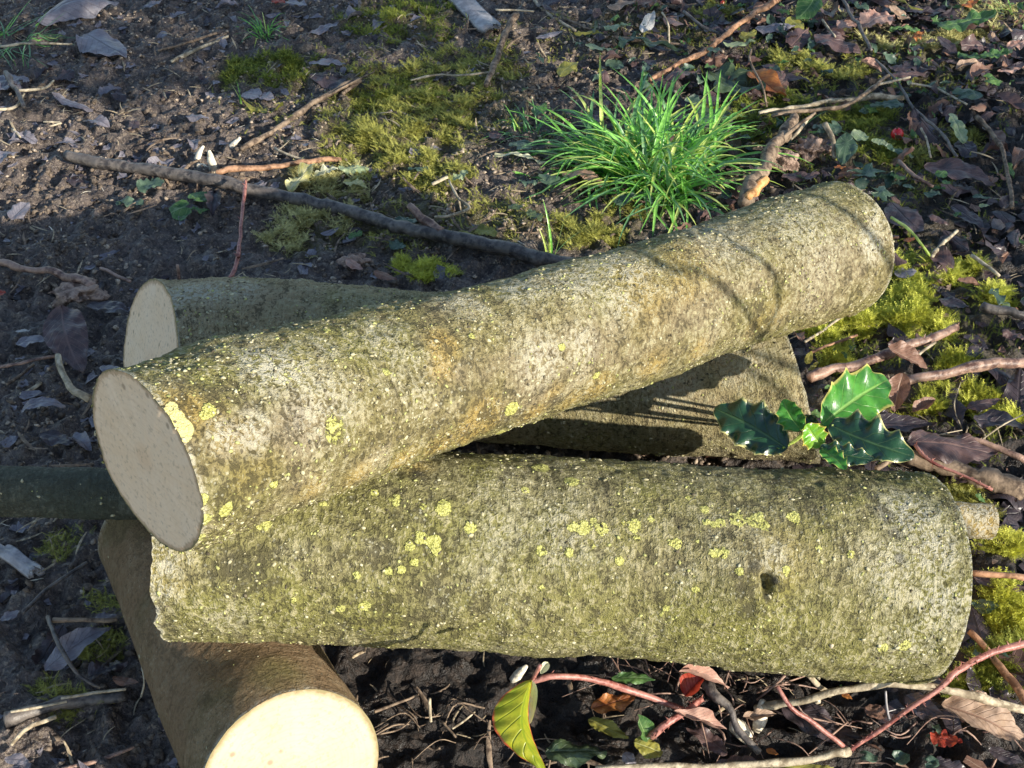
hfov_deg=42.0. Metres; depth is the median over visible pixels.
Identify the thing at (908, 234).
leaf litter
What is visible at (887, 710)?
twig
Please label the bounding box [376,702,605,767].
root tangle
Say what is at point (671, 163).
grass tuft
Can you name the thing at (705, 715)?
leaf
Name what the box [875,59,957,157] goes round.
twig
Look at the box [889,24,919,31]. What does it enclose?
leaf
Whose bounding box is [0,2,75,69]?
grass tuft
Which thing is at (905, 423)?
leaf
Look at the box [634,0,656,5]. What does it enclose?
leaf
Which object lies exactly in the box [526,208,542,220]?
leaf
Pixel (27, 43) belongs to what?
straw
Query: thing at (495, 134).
leaf
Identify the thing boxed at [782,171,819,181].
leaf
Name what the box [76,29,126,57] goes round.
leaf
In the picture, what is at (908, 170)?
twig
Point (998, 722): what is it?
leaf
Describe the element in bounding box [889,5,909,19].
leaf
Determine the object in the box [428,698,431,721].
twig
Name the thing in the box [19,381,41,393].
twig
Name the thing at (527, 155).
leaf
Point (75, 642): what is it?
leaf
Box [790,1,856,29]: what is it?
moss
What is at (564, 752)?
leaf
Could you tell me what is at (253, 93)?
leaf
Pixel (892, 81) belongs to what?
twig
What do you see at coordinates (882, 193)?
leaf
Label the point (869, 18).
leaf
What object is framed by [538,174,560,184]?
leaf
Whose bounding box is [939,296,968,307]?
leaf
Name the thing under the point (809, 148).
leaf
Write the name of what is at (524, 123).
grass tuft
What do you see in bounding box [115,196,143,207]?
leaf
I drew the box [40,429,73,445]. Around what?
leaf
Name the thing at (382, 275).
leaf
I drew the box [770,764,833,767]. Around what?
leaf
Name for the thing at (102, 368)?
leaf
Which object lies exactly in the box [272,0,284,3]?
leaf
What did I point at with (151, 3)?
leaf
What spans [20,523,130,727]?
moss
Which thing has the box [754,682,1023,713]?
stalk
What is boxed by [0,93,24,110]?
straw
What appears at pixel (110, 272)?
twig
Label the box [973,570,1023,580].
twig
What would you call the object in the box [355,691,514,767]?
root tangle
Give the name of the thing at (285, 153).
twig
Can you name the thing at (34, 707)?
twig
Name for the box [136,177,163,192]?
leaf
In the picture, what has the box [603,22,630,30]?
leaf
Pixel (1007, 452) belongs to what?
twig
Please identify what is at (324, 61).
leaf
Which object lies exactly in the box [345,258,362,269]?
leaf
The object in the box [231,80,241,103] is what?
grass sprout
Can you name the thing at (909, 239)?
leaf
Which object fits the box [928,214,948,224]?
leaf
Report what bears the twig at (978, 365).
on the ground
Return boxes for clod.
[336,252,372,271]
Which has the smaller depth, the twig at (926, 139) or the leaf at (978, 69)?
the twig at (926, 139)
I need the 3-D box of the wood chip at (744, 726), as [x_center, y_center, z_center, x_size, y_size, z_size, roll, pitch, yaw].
[0.155,0.235,0.903,0.018,0.019,0.012,14,42,16]
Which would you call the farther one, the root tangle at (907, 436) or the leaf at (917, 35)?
the leaf at (917, 35)
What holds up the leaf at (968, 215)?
on the ground
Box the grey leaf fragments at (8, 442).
[0,0,530,767]
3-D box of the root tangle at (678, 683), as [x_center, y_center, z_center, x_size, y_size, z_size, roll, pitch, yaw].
[0.132,0.214,0.914,0.196,0.054,0.106,0,40,0]
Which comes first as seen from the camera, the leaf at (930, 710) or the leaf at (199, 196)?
the leaf at (930, 710)
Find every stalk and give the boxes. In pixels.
[595,747,851,767]
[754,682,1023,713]
[890,216,930,256]
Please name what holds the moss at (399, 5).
on the ground
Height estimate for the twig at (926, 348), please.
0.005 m
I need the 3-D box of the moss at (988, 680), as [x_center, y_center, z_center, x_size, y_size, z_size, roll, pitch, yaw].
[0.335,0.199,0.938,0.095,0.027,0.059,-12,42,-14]
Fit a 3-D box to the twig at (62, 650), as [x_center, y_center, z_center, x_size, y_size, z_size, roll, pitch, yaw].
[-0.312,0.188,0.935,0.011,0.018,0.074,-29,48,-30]
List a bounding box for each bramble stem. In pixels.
[228,180,247,277]
[530,671,684,709]
[646,693,703,739]
[850,639,1023,751]
[914,440,992,490]
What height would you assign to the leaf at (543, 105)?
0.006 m
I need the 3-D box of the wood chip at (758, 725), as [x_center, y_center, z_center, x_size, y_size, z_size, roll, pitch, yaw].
[0.169,0.226,0.907,0.010,0.021,0.016,0,40,0]
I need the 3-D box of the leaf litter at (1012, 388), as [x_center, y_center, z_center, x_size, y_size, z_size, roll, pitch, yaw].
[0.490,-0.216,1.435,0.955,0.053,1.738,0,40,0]
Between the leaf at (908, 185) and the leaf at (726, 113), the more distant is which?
the leaf at (726, 113)
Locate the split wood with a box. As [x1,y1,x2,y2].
[745,176,769,199]
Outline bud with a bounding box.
[540,662,549,673]
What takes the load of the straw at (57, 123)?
on the ground
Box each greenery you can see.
[522,0,1023,746]
[610,0,1023,502]
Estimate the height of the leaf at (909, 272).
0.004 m
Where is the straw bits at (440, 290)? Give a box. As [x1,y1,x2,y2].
[0,0,1023,767]
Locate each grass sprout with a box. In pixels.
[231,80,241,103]
[539,201,580,253]
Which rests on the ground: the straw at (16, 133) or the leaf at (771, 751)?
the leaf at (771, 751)
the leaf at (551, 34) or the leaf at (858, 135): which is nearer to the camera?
the leaf at (858, 135)
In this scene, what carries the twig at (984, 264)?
on the moss at (960, 269)
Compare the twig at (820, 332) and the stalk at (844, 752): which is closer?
the stalk at (844, 752)
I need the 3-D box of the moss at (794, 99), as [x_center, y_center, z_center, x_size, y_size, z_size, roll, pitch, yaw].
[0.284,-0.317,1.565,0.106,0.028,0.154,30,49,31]
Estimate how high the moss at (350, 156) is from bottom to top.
0.027 m
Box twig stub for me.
[406,203,443,230]
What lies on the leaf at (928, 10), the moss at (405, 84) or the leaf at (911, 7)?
the leaf at (911, 7)
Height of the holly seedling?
0.184 m
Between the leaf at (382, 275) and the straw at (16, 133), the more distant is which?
the straw at (16, 133)
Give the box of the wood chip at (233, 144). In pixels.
[229,137,240,148]
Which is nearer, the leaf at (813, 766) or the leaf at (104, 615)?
the leaf at (813, 766)
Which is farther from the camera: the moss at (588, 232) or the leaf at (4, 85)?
the leaf at (4, 85)
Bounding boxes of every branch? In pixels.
[0,465,998,539]
[738,112,815,207]
[905,450,1023,500]
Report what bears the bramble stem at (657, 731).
on the ground
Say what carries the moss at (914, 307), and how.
on the ground
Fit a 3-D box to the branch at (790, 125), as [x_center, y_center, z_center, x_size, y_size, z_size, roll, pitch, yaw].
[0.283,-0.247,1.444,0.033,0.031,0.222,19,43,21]
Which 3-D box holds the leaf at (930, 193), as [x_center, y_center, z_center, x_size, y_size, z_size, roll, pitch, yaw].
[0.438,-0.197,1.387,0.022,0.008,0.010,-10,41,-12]
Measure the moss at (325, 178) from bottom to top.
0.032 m
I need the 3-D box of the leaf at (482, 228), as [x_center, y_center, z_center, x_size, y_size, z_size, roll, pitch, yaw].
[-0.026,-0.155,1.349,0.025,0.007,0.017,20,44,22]
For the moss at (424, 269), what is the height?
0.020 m
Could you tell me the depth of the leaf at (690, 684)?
0.89 m
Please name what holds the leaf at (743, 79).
on the ground
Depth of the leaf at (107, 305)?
1.27 m
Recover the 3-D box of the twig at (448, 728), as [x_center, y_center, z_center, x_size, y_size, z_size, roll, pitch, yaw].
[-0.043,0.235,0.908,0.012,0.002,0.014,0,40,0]
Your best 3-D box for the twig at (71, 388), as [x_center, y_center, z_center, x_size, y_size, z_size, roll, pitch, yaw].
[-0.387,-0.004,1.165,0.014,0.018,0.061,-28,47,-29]
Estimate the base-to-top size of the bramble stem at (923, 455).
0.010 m
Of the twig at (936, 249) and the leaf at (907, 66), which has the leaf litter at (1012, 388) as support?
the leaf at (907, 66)
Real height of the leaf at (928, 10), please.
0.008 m
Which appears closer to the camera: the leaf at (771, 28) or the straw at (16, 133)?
the straw at (16, 133)
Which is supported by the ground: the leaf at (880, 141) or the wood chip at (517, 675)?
the wood chip at (517, 675)
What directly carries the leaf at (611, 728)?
on the ground
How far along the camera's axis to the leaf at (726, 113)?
1.55 m
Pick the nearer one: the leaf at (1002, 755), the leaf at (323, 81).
the leaf at (1002, 755)
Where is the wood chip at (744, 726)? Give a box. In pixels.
[729,718,753,744]
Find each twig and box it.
[0,259,93,286]
[0,355,54,368]
[3,70,25,108]
[5,363,34,385]
[10,701,66,712]
[10,715,56,745]
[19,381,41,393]
[21,561,87,613]
[45,615,100,688]
[52,617,117,622]
[55,353,91,402]
[61,688,125,699]
[61,746,133,767]
[99,267,130,282]
[140,667,144,696]
[157,32,216,51]
[170,35,228,62]
[176,264,180,279]
[215,156,341,173]
[239,71,374,150]
[274,147,301,158]
[341,84,358,94]
[374,693,418,712]
[411,71,488,80]
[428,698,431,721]
[441,720,456,737]
[452,711,474,728]
[483,11,519,87]
[496,9,533,11]
[533,0,576,31]
[541,8,588,29]
[611,35,682,45]
[648,0,780,81]
[661,12,669,42]
[682,10,720,35]
[701,679,761,754]
[748,48,767,106]
[756,674,785,700]
[758,93,903,114]
[771,74,889,117]
[776,686,847,747]
[790,114,812,140]
[804,317,843,342]
[806,323,959,381]
[807,677,831,697]
[812,334,857,352]
[821,19,835,37]
[822,122,836,158]
[842,0,872,51]
[860,76,910,99]
[874,461,892,469]
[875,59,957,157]
[884,691,890,720]
[896,159,933,187]
[907,357,1023,384]
[909,82,967,104]
[910,341,935,363]
[920,127,931,157]
[930,229,958,257]
[967,629,1023,704]
[970,254,1000,276]
[972,436,1023,462]
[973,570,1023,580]
[974,115,1013,209]
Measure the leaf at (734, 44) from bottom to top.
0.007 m
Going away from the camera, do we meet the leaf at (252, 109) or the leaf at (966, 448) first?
the leaf at (966, 448)
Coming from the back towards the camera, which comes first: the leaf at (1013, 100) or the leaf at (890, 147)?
the leaf at (1013, 100)
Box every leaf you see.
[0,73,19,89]
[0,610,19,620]
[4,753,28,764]
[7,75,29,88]
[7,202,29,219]
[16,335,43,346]
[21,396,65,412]
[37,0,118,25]
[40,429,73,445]
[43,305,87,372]
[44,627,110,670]
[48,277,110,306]
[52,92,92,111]
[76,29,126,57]
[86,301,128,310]
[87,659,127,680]
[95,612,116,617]
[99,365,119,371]
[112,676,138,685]
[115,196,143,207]
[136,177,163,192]
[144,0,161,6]
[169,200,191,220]
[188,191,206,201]
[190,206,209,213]
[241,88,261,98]
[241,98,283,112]
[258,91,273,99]
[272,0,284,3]
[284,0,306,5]
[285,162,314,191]
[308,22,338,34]
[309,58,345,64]
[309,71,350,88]
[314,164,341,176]
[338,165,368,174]
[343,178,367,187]
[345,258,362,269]
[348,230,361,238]
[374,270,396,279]
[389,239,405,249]
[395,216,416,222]
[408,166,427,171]
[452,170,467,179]
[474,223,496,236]
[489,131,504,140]
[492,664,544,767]
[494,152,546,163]
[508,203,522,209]
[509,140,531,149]
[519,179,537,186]
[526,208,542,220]
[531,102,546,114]
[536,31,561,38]
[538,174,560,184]
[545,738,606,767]
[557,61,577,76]
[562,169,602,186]
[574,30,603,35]
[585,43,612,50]
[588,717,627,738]
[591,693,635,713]
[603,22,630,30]
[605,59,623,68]
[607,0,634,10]
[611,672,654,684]
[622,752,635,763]
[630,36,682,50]
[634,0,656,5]
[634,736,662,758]
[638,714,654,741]
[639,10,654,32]
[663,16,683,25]
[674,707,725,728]
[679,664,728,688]
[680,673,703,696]
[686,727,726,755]
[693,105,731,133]
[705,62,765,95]
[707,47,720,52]
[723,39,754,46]
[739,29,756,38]
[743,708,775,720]
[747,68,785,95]
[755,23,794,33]
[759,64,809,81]
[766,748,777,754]
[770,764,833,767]
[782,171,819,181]
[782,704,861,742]
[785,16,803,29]
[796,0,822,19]
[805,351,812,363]
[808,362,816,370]
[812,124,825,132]
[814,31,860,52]
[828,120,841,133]
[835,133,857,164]
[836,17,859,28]
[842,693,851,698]
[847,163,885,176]
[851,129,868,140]
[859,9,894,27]
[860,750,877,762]
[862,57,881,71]
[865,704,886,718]
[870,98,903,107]
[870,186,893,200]
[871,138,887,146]
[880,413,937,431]
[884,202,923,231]
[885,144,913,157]
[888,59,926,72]
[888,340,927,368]
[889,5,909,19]
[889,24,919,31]
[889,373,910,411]
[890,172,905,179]
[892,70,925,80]
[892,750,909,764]
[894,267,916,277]
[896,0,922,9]
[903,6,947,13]
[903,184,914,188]
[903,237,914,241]
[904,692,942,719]
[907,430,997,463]
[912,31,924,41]
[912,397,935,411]
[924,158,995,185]
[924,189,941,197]
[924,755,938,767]
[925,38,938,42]
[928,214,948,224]
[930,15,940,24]
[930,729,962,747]
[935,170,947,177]
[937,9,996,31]
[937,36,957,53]
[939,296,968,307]
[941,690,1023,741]
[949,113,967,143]
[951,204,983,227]
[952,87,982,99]
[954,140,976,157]
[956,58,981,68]
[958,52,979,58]
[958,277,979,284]
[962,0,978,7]
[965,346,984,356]
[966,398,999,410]
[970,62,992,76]
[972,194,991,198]
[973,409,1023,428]
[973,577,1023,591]
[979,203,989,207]
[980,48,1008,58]
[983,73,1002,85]
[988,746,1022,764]
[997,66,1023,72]
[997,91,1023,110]
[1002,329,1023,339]
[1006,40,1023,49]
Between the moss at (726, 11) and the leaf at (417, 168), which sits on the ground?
the moss at (726, 11)
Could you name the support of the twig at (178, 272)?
on the ground
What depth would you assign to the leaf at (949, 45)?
1.68 m
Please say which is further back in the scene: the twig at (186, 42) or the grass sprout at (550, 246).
the twig at (186, 42)
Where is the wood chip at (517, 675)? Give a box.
[509,664,527,682]
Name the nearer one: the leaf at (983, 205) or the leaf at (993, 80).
the leaf at (983, 205)
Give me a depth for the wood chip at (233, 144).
1.50 m
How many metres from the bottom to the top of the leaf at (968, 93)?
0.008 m
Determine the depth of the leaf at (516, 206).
1.38 m
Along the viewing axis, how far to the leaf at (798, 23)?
1.72 m
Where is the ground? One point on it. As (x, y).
(466, 676)
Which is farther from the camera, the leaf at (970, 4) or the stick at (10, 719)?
the leaf at (970, 4)
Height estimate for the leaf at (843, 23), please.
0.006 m
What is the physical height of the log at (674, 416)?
0.133 m
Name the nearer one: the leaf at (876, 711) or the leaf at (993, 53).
the leaf at (876, 711)
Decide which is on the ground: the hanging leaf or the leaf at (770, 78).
the leaf at (770, 78)
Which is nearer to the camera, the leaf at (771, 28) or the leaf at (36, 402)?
the leaf at (36, 402)
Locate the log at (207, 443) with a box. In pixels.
[91,181,895,551]
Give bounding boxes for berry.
[891,127,903,140]
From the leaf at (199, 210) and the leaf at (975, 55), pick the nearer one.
the leaf at (199, 210)
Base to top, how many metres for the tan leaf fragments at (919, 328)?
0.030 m
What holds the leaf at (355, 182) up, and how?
on the moss at (325, 178)
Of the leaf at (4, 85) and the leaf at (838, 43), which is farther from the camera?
the leaf at (838, 43)
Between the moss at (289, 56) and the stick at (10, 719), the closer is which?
the stick at (10, 719)
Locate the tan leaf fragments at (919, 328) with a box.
[581,0,1019,767]
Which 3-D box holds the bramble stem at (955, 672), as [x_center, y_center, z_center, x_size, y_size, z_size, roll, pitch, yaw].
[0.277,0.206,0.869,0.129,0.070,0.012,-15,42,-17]
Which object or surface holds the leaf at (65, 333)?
on the ground
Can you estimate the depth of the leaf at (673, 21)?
1.73 m
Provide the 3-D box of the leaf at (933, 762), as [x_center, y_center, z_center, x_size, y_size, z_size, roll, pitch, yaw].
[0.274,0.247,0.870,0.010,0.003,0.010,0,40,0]
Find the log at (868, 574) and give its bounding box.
[149,451,972,684]
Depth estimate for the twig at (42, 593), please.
0.99 m
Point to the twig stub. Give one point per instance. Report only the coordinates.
(420, 217)
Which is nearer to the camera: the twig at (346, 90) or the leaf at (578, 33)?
the twig at (346, 90)
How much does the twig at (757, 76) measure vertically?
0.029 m
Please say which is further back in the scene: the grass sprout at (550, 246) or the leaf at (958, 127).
the leaf at (958, 127)
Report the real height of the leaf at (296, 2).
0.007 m
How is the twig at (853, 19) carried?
on the ground
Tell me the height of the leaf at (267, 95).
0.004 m
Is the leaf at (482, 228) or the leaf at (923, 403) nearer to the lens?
the leaf at (923, 403)
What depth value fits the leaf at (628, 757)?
0.87 m
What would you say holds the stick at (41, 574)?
on the ground
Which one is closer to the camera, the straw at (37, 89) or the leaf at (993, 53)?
the straw at (37, 89)
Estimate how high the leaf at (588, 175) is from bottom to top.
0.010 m
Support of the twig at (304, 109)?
on the ground
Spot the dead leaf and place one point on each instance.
(65, 293)
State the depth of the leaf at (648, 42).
1.67 m
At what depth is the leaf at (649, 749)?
0.87 m
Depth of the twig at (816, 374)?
1.18 m
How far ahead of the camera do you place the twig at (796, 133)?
1.50 m
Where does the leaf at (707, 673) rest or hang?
on the ground
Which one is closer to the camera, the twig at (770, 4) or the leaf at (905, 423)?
the leaf at (905, 423)
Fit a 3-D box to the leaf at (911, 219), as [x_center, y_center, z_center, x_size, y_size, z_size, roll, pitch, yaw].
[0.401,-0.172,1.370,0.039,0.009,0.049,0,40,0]
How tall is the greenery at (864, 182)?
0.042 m
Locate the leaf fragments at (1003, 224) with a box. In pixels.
[535,0,1023,734]
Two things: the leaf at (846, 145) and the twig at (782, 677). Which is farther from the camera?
the leaf at (846, 145)
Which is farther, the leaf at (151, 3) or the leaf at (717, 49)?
the leaf at (151, 3)
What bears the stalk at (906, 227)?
on the moss at (960, 269)
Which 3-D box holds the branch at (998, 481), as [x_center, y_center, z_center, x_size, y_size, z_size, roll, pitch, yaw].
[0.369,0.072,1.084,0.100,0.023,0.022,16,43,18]
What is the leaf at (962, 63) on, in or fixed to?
on the leaf litter at (1012, 388)
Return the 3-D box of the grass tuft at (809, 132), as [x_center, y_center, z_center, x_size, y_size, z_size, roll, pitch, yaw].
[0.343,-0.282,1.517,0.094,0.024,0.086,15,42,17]
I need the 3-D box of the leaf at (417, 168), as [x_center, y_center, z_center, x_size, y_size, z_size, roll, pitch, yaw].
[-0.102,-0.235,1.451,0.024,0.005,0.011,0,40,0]
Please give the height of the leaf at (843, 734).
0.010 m
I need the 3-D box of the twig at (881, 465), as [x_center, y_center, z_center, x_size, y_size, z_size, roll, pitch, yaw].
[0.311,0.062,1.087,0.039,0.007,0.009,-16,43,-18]
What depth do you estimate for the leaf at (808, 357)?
1.17 m
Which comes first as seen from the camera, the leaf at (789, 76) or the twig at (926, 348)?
the twig at (926, 348)
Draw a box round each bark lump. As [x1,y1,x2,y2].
[771,149,799,173]
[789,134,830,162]
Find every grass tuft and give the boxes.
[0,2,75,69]
[235,6,290,47]
[482,99,560,147]
[485,56,806,247]
[780,111,846,148]
[983,0,1023,20]
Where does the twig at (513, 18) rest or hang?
on the ground
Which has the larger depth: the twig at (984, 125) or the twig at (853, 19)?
the twig at (853, 19)
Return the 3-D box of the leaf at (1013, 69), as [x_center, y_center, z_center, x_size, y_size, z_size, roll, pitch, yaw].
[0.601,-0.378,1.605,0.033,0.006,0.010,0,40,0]
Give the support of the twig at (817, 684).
on the ground
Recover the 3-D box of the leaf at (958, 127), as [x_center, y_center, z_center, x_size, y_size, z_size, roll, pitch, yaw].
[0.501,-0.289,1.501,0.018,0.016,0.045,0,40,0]
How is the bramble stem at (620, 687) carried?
on the ground
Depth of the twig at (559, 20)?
1.75 m
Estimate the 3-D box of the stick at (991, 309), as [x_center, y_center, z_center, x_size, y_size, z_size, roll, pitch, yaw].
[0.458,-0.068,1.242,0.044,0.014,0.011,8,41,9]
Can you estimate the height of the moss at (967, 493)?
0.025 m
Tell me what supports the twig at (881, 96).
on the ground
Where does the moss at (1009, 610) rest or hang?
on the ground
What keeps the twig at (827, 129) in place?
on the ground
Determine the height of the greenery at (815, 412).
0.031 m
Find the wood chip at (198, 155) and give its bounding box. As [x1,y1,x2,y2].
[194,145,204,159]
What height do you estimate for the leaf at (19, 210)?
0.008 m
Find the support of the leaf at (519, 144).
on the ground
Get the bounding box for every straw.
[0,42,72,47]
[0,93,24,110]
[11,128,20,137]
[19,80,54,91]
[43,121,61,126]
[431,176,447,185]
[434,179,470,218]
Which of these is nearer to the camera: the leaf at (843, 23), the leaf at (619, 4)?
the leaf at (843, 23)
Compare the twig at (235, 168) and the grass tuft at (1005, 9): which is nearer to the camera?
the twig at (235, 168)
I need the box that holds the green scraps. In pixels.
[628,5,1023,686]
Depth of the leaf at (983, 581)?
0.98 m
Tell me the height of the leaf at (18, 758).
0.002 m
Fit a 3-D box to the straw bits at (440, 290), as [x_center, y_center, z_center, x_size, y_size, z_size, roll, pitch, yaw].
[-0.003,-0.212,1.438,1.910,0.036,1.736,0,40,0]
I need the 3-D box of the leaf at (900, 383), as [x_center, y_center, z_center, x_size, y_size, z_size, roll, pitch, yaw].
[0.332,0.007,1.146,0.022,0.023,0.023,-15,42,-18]
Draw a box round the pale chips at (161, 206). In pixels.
[1,0,1021,759]
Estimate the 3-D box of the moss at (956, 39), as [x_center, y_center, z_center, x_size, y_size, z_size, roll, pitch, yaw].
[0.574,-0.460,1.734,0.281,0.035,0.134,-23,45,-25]
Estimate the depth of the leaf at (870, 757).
0.87 m
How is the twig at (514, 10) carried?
on the ground
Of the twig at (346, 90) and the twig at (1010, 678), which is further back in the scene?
the twig at (346, 90)
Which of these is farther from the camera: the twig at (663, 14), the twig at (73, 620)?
the twig at (663, 14)
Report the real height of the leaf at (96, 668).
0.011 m
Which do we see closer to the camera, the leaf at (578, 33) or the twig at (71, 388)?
the twig at (71, 388)
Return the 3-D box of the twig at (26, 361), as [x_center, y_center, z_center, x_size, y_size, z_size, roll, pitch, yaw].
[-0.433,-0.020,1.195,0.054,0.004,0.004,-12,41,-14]
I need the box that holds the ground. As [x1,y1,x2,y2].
[0,0,1023,767]
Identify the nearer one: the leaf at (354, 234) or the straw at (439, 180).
the leaf at (354, 234)
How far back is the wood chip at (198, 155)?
1.48 m
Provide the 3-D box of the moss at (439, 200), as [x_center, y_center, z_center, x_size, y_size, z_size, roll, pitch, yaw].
[-0.056,-0.310,1.554,0.626,0.032,0.570,0,40,0]
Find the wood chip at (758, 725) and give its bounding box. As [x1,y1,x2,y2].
[752,699,766,732]
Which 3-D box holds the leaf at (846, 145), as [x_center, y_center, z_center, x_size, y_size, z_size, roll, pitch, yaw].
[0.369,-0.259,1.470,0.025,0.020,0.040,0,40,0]
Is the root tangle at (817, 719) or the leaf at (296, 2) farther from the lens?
the leaf at (296, 2)
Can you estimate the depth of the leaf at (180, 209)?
1.38 m
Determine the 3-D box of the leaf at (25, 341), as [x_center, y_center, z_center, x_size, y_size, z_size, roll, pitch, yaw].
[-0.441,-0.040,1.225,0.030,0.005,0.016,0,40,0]
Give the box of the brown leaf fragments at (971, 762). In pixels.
[561,0,1023,767]
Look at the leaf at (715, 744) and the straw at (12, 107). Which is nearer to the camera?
the leaf at (715, 744)
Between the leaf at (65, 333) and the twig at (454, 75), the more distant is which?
the twig at (454, 75)
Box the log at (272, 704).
[98,519,378,767]
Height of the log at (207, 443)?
0.234 m
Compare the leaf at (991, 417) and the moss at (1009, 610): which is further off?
the leaf at (991, 417)
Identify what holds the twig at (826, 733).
on the ground
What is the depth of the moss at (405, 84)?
1.60 m
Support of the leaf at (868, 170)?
on the ground
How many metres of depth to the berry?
1.51 m
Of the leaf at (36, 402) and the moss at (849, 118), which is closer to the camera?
the leaf at (36, 402)
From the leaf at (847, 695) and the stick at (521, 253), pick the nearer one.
the leaf at (847, 695)
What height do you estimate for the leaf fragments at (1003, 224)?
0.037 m
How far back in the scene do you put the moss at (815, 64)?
1.64 m
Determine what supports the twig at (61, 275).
on the ground
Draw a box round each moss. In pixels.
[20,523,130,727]
[209,8,709,256]
[217,44,334,87]
[250,199,365,258]
[287,156,374,203]
[315,34,535,160]
[317,111,478,194]
[332,0,467,46]
[352,72,454,115]
[387,250,464,283]
[542,196,652,250]
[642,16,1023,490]
[687,0,752,20]
[706,88,820,144]
[764,41,884,90]
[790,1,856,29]
[796,307,881,373]
[816,93,907,164]
[846,275,965,343]
[853,0,1023,52]
[889,123,996,170]
[890,246,1023,307]
[890,343,1023,428]
[938,624,1023,699]
[944,466,1006,521]
[969,525,1023,562]
[971,566,1023,639]
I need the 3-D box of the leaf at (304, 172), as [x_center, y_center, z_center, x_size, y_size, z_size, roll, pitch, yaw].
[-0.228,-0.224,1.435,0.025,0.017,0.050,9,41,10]
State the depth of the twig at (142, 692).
0.92 m
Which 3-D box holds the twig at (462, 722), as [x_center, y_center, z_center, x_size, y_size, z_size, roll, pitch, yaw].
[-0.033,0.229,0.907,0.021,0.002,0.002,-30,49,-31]
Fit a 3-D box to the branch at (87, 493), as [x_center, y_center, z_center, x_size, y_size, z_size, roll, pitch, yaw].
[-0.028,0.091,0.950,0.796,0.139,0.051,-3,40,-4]
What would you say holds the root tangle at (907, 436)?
on the ground
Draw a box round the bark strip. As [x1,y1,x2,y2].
[0,544,42,578]
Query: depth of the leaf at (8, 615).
0.97 m
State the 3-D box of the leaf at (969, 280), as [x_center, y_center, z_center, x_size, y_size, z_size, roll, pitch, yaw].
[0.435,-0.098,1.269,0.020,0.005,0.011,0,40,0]
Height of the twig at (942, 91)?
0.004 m
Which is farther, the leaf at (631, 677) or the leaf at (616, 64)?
the leaf at (616, 64)
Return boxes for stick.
[0,543,45,576]
[3,691,125,727]
[63,150,575,265]
[980,302,1023,319]
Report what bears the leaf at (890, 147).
on the ground
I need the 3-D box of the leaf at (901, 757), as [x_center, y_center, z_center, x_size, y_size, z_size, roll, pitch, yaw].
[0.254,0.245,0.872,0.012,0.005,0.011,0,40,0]
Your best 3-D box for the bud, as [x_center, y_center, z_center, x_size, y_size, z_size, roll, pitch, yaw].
[0.018,0.159,0.750,0.006,0.004,0.009,0,40,0]
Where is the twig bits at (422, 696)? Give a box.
[0,0,1023,767]
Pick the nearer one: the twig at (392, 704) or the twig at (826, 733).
the twig at (826, 733)
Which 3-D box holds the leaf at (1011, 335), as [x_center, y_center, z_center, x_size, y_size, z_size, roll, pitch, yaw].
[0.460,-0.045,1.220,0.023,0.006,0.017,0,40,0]
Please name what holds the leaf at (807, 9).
on the leaf at (798, 23)
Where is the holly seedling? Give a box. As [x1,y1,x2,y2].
[713,364,913,469]
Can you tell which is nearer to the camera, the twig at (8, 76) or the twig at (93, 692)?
the twig at (93, 692)
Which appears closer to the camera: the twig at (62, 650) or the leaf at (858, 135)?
the twig at (62, 650)
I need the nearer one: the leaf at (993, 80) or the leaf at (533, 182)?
the leaf at (533, 182)
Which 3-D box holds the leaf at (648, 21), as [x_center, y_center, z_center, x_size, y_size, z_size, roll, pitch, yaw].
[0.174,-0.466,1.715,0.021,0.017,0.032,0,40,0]
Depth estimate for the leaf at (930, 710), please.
0.90 m
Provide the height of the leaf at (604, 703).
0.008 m
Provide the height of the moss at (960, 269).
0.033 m
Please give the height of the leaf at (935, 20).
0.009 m
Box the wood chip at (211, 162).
[207,150,216,172]
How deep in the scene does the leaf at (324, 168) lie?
1.45 m
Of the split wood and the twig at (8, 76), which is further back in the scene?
the twig at (8, 76)
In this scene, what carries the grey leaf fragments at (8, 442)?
on the ground
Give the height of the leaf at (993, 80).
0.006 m
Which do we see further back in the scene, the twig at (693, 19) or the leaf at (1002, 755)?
the twig at (693, 19)
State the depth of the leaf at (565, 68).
1.62 m
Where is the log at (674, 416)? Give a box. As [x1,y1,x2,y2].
[123,276,820,463]
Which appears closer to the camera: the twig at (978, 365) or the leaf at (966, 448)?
the leaf at (966, 448)
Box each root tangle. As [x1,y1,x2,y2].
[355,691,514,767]
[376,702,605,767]
[562,657,851,762]
[713,670,959,767]
[848,712,1023,767]
[903,382,1023,445]

